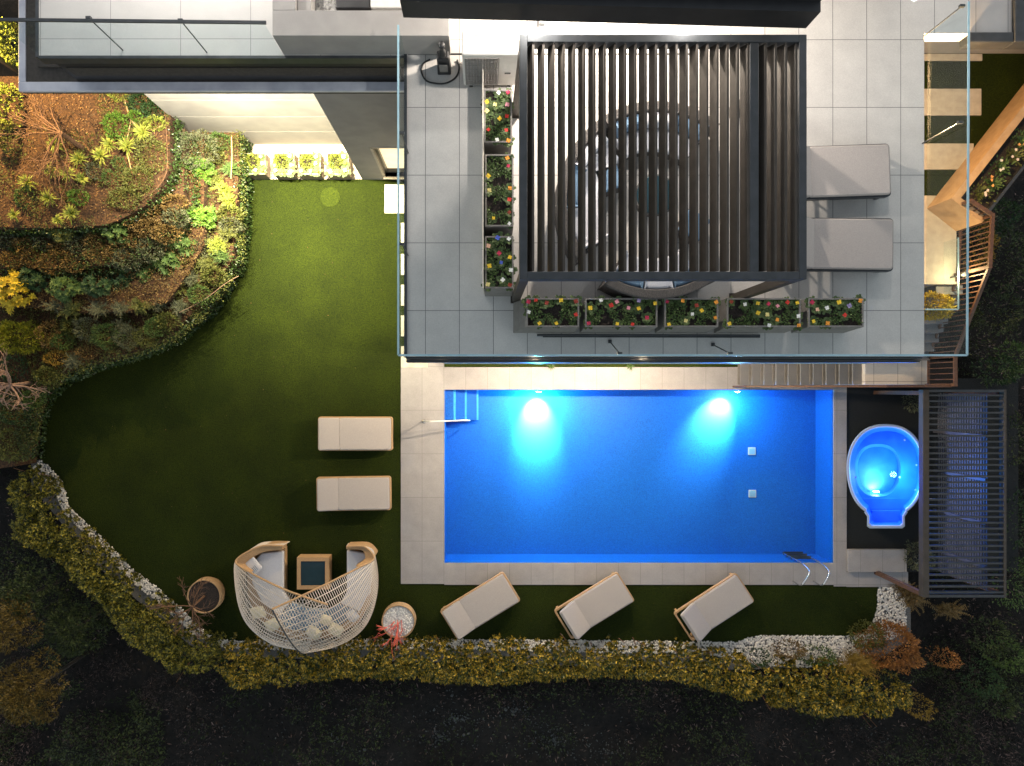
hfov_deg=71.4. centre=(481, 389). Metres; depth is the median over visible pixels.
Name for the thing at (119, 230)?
shrub
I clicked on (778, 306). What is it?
primrose
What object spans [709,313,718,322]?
primrose
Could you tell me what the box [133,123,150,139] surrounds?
yucca
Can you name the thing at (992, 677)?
shrub
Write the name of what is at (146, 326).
edging shrub
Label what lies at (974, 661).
ground cover
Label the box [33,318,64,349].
shrub
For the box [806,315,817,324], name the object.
primrose
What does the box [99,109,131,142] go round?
shrub
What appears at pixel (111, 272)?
ivy
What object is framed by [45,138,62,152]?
yucca
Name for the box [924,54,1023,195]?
side lawn
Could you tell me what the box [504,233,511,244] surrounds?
primrose
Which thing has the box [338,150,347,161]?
primrose
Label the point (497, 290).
planter box
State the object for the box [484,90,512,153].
planter box
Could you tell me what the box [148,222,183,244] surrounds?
amber shrub
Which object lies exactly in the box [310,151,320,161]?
primrose
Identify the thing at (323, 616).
pillow
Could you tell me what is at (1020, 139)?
bedding plant
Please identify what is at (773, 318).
primrose
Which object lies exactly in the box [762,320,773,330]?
primrose
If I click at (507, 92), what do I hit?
primrose
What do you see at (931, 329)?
stairs
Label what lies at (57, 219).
yucca
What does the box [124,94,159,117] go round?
shrub
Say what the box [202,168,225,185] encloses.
edging shrub
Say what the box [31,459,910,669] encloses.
pebble bed
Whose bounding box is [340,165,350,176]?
primrose
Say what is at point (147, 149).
shrub
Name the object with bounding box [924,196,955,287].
landing
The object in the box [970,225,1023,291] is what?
shrub
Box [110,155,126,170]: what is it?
shrub
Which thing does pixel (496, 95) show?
primrose
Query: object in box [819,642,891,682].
shrub
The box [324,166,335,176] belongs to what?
primrose
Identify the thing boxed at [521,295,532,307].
primrose
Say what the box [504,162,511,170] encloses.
primrose
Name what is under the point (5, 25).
shrub
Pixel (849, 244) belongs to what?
sun lounger
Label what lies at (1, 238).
amber shrub
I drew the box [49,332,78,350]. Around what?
edging shrub
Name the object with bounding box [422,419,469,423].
pool handrail
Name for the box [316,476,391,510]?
sun lounger
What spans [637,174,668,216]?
round table
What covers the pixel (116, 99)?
shrub
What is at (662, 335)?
metal pole
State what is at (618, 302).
primrose
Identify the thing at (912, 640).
shrub
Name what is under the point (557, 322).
primrose
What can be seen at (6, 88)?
shrub
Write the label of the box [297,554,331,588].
coffee table
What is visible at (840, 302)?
primrose
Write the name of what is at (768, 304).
primrose
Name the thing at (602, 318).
planter box
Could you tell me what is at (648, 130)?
curved sofa
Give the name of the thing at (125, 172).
shrub
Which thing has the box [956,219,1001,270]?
shrub
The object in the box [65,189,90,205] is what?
shrub
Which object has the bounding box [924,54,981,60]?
stepping stone
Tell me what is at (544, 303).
primrose
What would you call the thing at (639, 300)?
primrose
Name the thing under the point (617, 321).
primrose
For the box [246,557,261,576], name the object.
pillow
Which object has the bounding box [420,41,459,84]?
hookah
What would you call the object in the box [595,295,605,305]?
primrose
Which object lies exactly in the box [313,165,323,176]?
primrose
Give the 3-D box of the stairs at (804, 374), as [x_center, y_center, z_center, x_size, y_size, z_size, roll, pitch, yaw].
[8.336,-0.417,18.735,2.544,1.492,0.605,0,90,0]
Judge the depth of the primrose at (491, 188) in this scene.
11.95 m
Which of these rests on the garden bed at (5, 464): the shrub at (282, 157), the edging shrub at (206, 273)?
the edging shrub at (206, 273)
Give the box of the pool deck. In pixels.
[401,363,907,586]
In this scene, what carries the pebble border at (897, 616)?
on the pebble bed at (136, 592)
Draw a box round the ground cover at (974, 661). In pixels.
[0,199,1023,765]
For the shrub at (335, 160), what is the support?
in the planter box at (348, 176)
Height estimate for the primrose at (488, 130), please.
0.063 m
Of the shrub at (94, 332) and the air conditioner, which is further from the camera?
the shrub at (94, 332)
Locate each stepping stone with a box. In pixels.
[385,184,403,213]
[401,223,403,242]
[401,254,403,274]
[401,285,403,305]
[401,315,403,336]
[401,346,427,367]
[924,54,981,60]
[924,89,980,115]
[924,143,973,169]
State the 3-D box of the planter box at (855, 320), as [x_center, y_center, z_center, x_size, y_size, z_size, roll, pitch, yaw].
[5.947,-1.261,12.253,0.933,0.695,0.536,0,90,0]
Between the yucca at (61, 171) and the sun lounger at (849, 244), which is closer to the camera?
the sun lounger at (849, 244)
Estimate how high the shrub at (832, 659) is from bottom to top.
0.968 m
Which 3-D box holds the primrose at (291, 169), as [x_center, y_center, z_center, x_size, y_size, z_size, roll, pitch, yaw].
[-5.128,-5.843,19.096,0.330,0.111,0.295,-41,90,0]
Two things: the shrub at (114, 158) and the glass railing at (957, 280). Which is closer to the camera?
the glass railing at (957, 280)
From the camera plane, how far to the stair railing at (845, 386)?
17.33 m
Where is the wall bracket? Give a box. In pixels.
[534,21,545,53]
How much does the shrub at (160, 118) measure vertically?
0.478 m
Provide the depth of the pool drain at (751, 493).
20.61 m
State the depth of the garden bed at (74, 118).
17.48 m
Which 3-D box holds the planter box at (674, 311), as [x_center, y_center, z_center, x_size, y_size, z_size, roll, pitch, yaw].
[3.520,-1.264,12.252,0.922,0.696,0.540,0,90,0]
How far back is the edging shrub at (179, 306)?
18.46 m
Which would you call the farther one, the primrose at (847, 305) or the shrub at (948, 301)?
the shrub at (948, 301)
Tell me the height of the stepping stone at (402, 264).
0.060 m
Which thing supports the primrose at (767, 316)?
in the planter box at (745, 321)
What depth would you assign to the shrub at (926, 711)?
19.77 m
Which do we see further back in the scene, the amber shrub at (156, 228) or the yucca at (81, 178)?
the amber shrub at (156, 228)
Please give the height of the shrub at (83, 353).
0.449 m
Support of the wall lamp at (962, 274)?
on the landing at (939, 251)
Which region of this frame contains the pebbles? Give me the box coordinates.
[316,0,335,9]
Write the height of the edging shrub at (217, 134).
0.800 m
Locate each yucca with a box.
[8,209,19,221]
[17,174,37,189]
[40,188,57,206]
[42,164,58,178]
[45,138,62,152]
[51,213,64,225]
[58,167,74,180]
[59,203,78,224]
[68,150,88,170]
[75,172,88,185]
[89,147,110,166]
[100,135,118,152]
[115,134,135,157]
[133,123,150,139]
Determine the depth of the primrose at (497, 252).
11.95 m
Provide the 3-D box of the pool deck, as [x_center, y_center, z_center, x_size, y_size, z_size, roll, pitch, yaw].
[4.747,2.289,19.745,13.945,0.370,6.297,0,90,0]
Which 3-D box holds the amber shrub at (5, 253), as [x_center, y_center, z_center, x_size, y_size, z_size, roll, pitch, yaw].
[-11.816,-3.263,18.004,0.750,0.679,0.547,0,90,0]
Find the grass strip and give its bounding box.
[444,364,737,366]
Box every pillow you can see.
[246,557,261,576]
[250,606,266,618]
[263,618,281,631]
[306,626,321,640]
[320,614,331,625]
[328,622,342,636]
[346,610,358,621]
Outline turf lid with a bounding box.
[320,187,339,206]
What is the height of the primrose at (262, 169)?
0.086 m
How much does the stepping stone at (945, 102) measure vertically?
0.060 m
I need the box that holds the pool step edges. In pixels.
[454,390,477,419]
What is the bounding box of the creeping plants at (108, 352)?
[0,129,248,462]
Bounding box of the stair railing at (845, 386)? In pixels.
[733,385,951,387]
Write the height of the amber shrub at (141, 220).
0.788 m
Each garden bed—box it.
[0,76,178,231]
[0,127,249,467]
[0,129,189,270]
[0,133,208,313]
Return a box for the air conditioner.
[462,31,519,86]
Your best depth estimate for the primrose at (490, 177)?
11.95 m
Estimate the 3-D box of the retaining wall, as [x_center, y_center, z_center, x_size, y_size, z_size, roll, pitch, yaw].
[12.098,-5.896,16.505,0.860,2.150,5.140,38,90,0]
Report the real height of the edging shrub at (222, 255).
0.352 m
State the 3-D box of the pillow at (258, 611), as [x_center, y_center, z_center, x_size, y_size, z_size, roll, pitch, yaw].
[-5.974,5.960,19.001,0.380,0.260,0.336,-10,90,0]
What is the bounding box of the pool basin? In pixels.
[444,390,832,562]
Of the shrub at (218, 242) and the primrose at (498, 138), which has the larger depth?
the shrub at (218, 242)
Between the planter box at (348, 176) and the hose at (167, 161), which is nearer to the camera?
the hose at (167, 161)
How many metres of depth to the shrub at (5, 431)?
18.33 m
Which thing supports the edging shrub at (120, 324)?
on the garden bed at (5, 464)
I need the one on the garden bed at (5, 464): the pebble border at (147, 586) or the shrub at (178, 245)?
the shrub at (178, 245)
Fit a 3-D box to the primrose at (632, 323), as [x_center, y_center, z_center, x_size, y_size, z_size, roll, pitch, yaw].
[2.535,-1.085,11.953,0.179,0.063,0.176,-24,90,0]
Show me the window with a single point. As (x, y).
(387, 157)
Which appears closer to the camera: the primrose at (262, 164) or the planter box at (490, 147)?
the planter box at (490, 147)
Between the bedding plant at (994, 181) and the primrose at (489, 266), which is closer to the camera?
the primrose at (489, 266)
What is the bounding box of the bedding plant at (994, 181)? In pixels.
[982,170,1005,193]
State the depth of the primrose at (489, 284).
11.95 m
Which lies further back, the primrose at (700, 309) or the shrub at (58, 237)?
the shrub at (58, 237)
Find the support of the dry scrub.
on the ground at (404, 750)
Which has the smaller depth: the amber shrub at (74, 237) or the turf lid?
the amber shrub at (74, 237)
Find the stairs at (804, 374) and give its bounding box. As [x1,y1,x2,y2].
[740,364,861,384]
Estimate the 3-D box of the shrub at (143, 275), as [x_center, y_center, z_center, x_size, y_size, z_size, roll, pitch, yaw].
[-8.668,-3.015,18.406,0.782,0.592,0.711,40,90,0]
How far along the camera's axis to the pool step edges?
20.01 m
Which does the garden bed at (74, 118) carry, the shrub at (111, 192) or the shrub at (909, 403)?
the shrub at (111, 192)
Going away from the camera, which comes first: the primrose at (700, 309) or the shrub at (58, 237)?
the primrose at (700, 309)
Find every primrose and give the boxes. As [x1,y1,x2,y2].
[251,166,259,174]
[257,154,265,160]
[258,159,267,167]
[259,167,266,174]
[271,161,280,168]
[271,166,280,176]
[278,168,286,176]
[285,151,294,161]
[286,166,297,176]
[287,161,296,167]
[297,167,305,175]
[306,168,314,175]
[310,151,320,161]
[311,159,320,167]
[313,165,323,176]
[324,161,333,167]
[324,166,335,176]
[335,168,341,176]
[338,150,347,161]
[340,159,349,167]
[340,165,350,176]
[480,97,491,106]
[481,105,493,117]
[481,279,494,291]
[484,170,493,181]
[484,185,495,196]
[484,240,494,251]
[484,260,495,271]
[486,125,493,134]
[488,213,497,223]
[491,100,500,109]
[491,136,502,145]
[491,231,504,244]
[493,88,502,97]
[493,113,506,124]
[493,247,505,259]
[496,257,505,268]
[496,273,507,286]
[500,99,513,111]
[501,112,512,122]
[501,126,509,135]
[502,152,512,163]
[502,193,515,205]
[503,88,512,98]
[503,135,514,146]
[503,219,512,229]
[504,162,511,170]
[504,183,515,194]
[504,207,514,218]
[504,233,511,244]
[504,251,515,262]
[505,263,517,276]
[505,278,515,290]
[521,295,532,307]
[523,307,532,316]
[532,295,541,306]
[533,319,544,328]
[540,296,551,309]
[552,318,561,327]
[554,295,567,307]
[568,295,582,307]
[569,309,580,320]
[583,301,597,314]
[583,318,592,329]
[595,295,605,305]
[603,300,615,312]
[611,296,623,307]
[612,318,621,329]
[623,303,632,313]
[628,319,637,329]
[632,297,644,304]
[632,303,643,314]
[641,312,651,322]
[649,300,660,309]
[662,299,672,306]
[663,320,672,329]
[676,296,687,306]
[680,315,689,324]
[687,309,696,318]
[690,301,701,309]
[694,305,705,316]
[708,296,720,308]
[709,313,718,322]
[722,318,734,328]
[725,296,734,306]
[738,300,748,310]
[751,300,761,308]
[751,306,763,318]
[760,309,772,319]
[761,300,772,308]
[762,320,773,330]
[770,314,781,324]
[772,300,781,310]
[781,296,792,307]
[791,310,802,321]
[792,300,801,308]
[793,320,802,330]
[804,296,816,307]
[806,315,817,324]
[811,304,821,313]
[820,317,831,329]
[821,302,831,314]
[830,296,843,308]
[838,308,849,321]
[842,300,854,311]
[853,294,865,306]
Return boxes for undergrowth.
[0,203,1023,765]
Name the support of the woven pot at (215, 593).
on the lawn at (209, 430)
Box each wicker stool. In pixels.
[596,164,617,196]
[678,209,698,243]
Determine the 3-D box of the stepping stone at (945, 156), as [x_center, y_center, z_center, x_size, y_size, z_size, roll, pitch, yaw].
[10.587,-5.317,16.290,1.310,0.060,0.597,0,90,0]
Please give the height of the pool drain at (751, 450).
0.033 m
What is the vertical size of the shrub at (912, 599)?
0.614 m
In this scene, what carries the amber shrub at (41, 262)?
on the garden bed at (179, 190)
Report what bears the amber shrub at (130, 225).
on the garden bed at (179, 190)
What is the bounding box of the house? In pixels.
[19,0,1023,363]
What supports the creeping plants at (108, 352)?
on the garden bed at (5, 464)
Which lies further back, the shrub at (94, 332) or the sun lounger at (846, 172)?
the shrub at (94, 332)
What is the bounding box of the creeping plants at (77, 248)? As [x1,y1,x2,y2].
[0,129,192,273]
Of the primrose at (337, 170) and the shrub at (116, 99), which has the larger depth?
the primrose at (337, 170)
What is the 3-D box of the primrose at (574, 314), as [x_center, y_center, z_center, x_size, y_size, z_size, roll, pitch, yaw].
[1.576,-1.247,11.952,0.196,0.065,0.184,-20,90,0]
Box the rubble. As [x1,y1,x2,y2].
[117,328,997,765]
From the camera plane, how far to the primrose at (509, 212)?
11.96 m
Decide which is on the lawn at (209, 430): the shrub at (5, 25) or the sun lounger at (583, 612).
the sun lounger at (583, 612)
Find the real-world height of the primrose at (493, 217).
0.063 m
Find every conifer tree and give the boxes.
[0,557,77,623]
[0,590,71,654]
[0,646,88,726]
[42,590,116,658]
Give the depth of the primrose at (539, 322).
11.96 m
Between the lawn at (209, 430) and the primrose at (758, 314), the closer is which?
the primrose at (758, 314)
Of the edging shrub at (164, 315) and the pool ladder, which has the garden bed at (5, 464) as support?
the edging shrub at (164, 315)
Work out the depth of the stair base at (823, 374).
18.69 m
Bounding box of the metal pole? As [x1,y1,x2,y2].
[537,334,759,337]
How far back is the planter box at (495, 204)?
11.99 m
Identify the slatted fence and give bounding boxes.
[933,393,987,590]
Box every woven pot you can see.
[187,577,224,613]
[382,602,415,638]
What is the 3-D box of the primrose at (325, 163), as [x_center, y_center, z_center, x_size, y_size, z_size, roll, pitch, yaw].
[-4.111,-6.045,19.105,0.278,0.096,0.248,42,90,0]
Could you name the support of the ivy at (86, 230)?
on the garden bed at (74, 118)
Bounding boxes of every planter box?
[244,153,269,178]
[273,153,297,178]
[298,153,323,178]
[327,153,351,178]
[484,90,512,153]
[485,154,514,235]
[485,236,513,295]
[513,297,578,332]
[580,298,657,332]
[655,298,717,332]
[714,298,800,332]
[791,298,864,332]
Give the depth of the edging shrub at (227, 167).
18.50 m
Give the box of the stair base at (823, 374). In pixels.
[738,364,851,384]
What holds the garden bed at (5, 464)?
on the ground at (404, 750)
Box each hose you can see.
[124,100,162,130]
[128,116,167,206]
[230,137,232,178]
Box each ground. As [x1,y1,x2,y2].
[0,0,1023,765]
[847,378,1017,571]
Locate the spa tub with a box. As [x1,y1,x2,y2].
[847,424,918,527]
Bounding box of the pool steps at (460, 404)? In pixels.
[445,390,476,419]
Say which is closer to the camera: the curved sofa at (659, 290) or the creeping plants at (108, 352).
the curved sofa at (659, 290)
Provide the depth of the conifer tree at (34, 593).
18.70 m
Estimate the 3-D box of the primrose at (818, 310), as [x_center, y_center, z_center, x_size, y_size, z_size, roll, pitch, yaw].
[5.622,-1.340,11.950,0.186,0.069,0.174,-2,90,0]
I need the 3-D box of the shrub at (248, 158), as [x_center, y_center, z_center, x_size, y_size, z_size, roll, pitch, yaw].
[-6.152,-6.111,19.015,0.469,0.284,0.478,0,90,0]
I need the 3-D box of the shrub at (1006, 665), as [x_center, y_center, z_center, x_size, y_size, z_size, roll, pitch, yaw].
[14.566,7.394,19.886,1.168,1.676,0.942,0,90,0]
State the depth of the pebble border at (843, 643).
19.58 m
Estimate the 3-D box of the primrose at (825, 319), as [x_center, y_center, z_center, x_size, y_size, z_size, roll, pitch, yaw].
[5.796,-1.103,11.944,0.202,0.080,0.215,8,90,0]
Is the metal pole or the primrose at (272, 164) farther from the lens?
the primrose at (272, 164)
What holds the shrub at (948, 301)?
on the stairs at (931, 329)
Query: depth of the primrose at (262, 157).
19.12 m
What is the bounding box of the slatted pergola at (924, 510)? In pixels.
[873,390,1005,597]
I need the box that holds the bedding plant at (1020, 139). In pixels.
[1010,128,1023,155]
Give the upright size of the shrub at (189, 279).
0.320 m
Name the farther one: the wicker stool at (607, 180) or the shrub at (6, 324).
the shrub at (6, 324)
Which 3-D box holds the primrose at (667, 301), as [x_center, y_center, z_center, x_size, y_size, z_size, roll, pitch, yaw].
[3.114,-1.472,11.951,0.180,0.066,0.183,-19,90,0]
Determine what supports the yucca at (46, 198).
on the garden bed at (74, 118)
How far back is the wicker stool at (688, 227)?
12.18 m
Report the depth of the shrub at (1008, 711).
19.63 m
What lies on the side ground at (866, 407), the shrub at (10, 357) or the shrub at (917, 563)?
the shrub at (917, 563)
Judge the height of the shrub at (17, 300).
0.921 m
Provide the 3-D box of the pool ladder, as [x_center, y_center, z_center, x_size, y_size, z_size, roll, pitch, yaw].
[8.856,4.967,19.620,0.740,1.620,0.656,0,90,0]
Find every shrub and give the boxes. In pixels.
[0,17,18,68]
[0,81,24,129]
[0,119,21,155]
[0,231,22,250]
[0,249,24,269]
[0,268,36,315]
[0,319,44,354]
[0,353,28,382]
[0,391,38,427]
[0,425,29,462]
[11,235,37,256]
[12,414,45,454]
[13,185,36,208]
[15,266,48,292]
[17,248,46,269]
[20,388,46,408]
[28,230,56,251]
[31,365,58,385]
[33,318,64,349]
[36,253,68,277]
[38,299,66,313]
[42,349,71,366]
[44,241,73,260]
[45,275,84,303]
[49,228,78,244]
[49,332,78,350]
[57,298,86,319]
[59,249,89,274]
[59,316,88,338]
[61,351,83,370]
[62,234,92,258]
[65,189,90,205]
[70,345,101,360]
[72,314,101,341]
[79,231,106,248]
[80,274,111,298]
[81,245,111,265]
[83,298,112,319]
[85,162,99,179]
[89,322,126,351]
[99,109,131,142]
[100,168,119,185]
[101,223,130,244]
[101,239,132,262]
[106,186,141,209]
[107,94,128,102]
[107,266,136,291]
[107,300,130,317]
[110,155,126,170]
[110,325,144,351]
[111,246,142,270]
[111,317,132,335]
[118,164,154,196]
[119,231,150,249]
[123,213,151,234]
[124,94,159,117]
[126,109,143,123]
[127,298,153,315]
[130,326,159,347]
[132,132,170,174]
[132,218,164,238]
[134,263,157,283]
[135,234,166,263]
[139,100,164,121]
[140,114,167,131]
[142,316,168,338]
[143,204,178,227]
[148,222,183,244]
[148,249,179,276]
[149,298,168,311]
[154,311,180,332]
[157,193,189,213]
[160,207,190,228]
[168,234,197,256]
[170,294,189,317]
[173,284,187,297]
[175,127,220,171]
[179,257,201,271]
[182,270,198,287]
[184,199,216,229]
[185,283,211,306]
[186,154,217,185]
[190,234,213,258]
[196,251,218,272]
[200,266,227,288]
[202,143,226,164]
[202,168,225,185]
[205,131,232,151]
[205,235,227,259]
[208,179,235,201]
[210,245,235,264]
[215,205,244,225]
[215,222,240,243]
[216,160,241,178]
[217,217,245,235]
[219,190,237,216]
[243,152,259,169]
[273,153,288,169]
[298,153,314,169]
[327,153,342,169]
[742,647,771,668]
[770,637,807,660]
[795,643,837,666]
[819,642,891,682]
[847,619,886,652]
[853,618,926,675]
[889,580,916,597]
[894,588,931,615]
[901,390,930,412]
[903,539,935,571]
[905,692,938,721]
[924,290,956,320]
[924,598,972,621]
[925,646,963,669]
[946,304,984,333]
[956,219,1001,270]
[957,655,1007,699]
[963,616,1021,659]
[964,197,1023,239]
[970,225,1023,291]
[970,353,1023,387]
[974,634,1023,675]
[975,684,1020,721]
[981,338,1023,376]
[985,557,1023,611]
[1006,404,1023,465]
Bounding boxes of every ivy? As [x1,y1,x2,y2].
[0,116,185,237]
[0,136,201,280]
[17,134,254,460]
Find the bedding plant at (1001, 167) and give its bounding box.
[989,155,1015,178]
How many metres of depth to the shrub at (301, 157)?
19.03 m
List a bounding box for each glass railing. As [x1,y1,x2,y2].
[0,16,265,52]
[397,1,969,355]
[925,237,958,309]
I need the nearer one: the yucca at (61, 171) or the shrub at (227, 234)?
the yucca at (61, 171)
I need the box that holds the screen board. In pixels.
[482,70,484,293]
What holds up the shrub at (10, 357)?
on the garden bed at (5, 464)
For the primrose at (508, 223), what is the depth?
11.96 m
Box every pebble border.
[33,460,225,647]
[225,634,868,667]
[864,587,906,639]
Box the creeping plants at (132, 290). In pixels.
[0,130,206,313]
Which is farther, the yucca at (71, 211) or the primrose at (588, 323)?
the yucca at (71, 211)
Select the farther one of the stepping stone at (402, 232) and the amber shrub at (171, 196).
the stepping stone at (402, 232)
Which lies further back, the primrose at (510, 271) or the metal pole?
the metal pole
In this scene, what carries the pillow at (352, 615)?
on the woven daybed
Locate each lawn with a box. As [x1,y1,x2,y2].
[41,180,877,641]
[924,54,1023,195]
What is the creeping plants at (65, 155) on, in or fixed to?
on the garden bed at (74, 118)
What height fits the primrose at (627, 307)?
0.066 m
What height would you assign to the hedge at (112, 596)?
2.092 m
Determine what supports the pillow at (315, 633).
on the woven daybed
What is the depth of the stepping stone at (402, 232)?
19.55 m
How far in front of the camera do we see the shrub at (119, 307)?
18.12 m
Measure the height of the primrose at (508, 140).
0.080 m
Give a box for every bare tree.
[0,94,88,207]
[0,344,51,409]
[144,576,214,640]
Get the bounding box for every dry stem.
[126,120,132,173]
[179,276,237,312]
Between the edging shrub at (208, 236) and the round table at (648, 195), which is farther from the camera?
the edging shrub at (208, 236)
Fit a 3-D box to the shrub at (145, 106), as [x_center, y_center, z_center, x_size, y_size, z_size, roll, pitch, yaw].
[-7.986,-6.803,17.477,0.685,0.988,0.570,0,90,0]
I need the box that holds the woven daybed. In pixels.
[234,541,377,653]
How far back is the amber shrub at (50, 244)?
17.81 m
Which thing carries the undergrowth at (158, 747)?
on the ground at (404, 750)
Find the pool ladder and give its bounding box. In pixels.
[782,552,829,585]
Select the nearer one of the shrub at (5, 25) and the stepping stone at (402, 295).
the shrub at (5, 25)
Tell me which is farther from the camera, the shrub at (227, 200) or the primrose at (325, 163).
the primrose at (325, 163)
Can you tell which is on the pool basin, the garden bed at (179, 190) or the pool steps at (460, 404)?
the pool steps at (460, 404)
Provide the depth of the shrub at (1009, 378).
19.22 m
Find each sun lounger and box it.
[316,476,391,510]
[318,417,392,450]
[441,572,519,638]
[554,572,633,638]
[674,573,753,640]
[774,217,893,272]
[807,144,890,200]
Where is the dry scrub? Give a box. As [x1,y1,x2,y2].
[0,171,1023,765]
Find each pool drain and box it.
[748,447,755,454]
[748,490,755,496]
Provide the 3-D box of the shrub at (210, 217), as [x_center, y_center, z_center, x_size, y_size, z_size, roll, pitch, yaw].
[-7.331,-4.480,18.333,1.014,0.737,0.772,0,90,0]
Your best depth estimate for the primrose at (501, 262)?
11.96 m
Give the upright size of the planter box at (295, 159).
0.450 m
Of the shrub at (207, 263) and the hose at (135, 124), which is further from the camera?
the shrub at (207, 263)
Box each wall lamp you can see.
[0,57,18,74]
[950,272,965,277]
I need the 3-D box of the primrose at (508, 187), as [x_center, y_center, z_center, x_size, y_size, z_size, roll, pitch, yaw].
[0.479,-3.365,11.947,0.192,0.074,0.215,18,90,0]
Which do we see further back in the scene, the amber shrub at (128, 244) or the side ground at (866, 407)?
the side ground at (866, 407)
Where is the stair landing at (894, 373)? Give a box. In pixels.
[862,360,926,384]
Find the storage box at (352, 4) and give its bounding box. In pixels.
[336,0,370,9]
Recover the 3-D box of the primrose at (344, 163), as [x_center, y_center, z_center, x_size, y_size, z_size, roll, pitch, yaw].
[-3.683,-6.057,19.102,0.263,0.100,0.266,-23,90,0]
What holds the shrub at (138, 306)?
on the garden bed at (204, 201)
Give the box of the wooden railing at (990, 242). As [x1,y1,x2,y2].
[925,199,994,385]
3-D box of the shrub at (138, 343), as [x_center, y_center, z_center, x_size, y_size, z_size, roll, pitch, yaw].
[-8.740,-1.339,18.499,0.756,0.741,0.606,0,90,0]
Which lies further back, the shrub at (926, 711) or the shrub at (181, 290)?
the shrub at (926, 711)
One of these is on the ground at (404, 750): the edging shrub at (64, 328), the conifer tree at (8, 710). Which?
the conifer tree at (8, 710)
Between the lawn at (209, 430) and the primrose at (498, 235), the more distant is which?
the lawn at (209, 430)
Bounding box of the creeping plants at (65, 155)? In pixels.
[0,94,169,230]
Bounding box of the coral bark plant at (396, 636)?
[374,620,404,659]
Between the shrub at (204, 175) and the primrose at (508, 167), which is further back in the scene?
the shrub at (204, 175)
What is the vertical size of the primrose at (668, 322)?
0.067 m
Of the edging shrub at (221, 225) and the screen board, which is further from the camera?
the edging shrub at (221, 225)
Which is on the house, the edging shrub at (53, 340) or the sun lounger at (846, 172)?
the sun lounger at (846, 172)
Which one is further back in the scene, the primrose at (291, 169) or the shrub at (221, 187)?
the primrose at (291, 169)
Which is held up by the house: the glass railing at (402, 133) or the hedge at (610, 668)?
the glass railing at (402, 133)
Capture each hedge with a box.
[6,464,226,681]
[213,632,916,726]
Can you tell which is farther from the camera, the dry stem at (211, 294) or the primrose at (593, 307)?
the dry stem at (211, 294)
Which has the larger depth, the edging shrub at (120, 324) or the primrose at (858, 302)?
the edging shrub at (120, 324)
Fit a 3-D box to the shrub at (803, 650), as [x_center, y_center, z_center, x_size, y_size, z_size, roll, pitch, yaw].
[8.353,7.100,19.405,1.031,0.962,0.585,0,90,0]
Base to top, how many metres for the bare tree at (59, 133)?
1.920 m
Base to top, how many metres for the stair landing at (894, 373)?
1.750 m
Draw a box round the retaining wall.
[927,84,1023,230]
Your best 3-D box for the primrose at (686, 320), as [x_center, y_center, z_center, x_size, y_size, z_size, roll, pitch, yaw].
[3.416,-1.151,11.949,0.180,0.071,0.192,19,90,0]
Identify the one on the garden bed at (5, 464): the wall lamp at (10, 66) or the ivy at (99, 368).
the ivy at (99, 368)
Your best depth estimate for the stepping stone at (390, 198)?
19.55 m
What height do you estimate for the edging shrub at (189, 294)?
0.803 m
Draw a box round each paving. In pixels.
[250,144,361,179]
[847,549,906,571]
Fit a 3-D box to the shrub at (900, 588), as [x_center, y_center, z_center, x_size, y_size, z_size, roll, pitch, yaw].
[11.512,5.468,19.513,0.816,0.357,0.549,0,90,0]
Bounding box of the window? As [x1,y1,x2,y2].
[374,148,403,172]
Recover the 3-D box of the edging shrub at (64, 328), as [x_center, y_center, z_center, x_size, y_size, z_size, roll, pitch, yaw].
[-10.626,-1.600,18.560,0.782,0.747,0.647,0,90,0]
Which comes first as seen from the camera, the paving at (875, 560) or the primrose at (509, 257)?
the primrose at (509, 257)
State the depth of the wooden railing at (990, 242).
15.94 m
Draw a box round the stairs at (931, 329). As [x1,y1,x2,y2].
[921,285,962,359]
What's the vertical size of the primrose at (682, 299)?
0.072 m
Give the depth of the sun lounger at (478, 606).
19.21 m
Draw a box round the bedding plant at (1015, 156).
[1006,141,1023,166]
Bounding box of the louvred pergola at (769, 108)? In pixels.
[511,35,806,302]
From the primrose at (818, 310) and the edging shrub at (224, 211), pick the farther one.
the edging shrub at (224, 211)
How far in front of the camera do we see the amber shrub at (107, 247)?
17.81 m
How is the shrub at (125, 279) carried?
on the garden bed at (5, 464)
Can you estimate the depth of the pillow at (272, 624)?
18.91 m
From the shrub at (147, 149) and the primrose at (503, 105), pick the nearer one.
the primrose at (503, 105)
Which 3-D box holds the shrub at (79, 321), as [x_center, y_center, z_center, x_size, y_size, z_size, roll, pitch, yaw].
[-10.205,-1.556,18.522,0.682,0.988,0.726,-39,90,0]
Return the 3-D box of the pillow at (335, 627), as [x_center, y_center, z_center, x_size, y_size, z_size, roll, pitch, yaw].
[-3.901,6.424,19.001,0.380,0.260,0.336,30,90,0]
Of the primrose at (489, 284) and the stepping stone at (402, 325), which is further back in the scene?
the stepping stone at (402, 325)
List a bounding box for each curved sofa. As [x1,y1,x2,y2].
[555,120,617,265]
[598,249,714,300]
[606,101,698,165]
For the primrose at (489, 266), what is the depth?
11.95 m
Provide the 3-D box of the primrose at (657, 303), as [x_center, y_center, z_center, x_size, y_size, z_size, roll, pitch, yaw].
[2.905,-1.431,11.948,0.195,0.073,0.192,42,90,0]
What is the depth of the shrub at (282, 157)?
19.02 m
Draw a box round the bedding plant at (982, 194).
[969,177,995,203]
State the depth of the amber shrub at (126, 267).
17.87 m

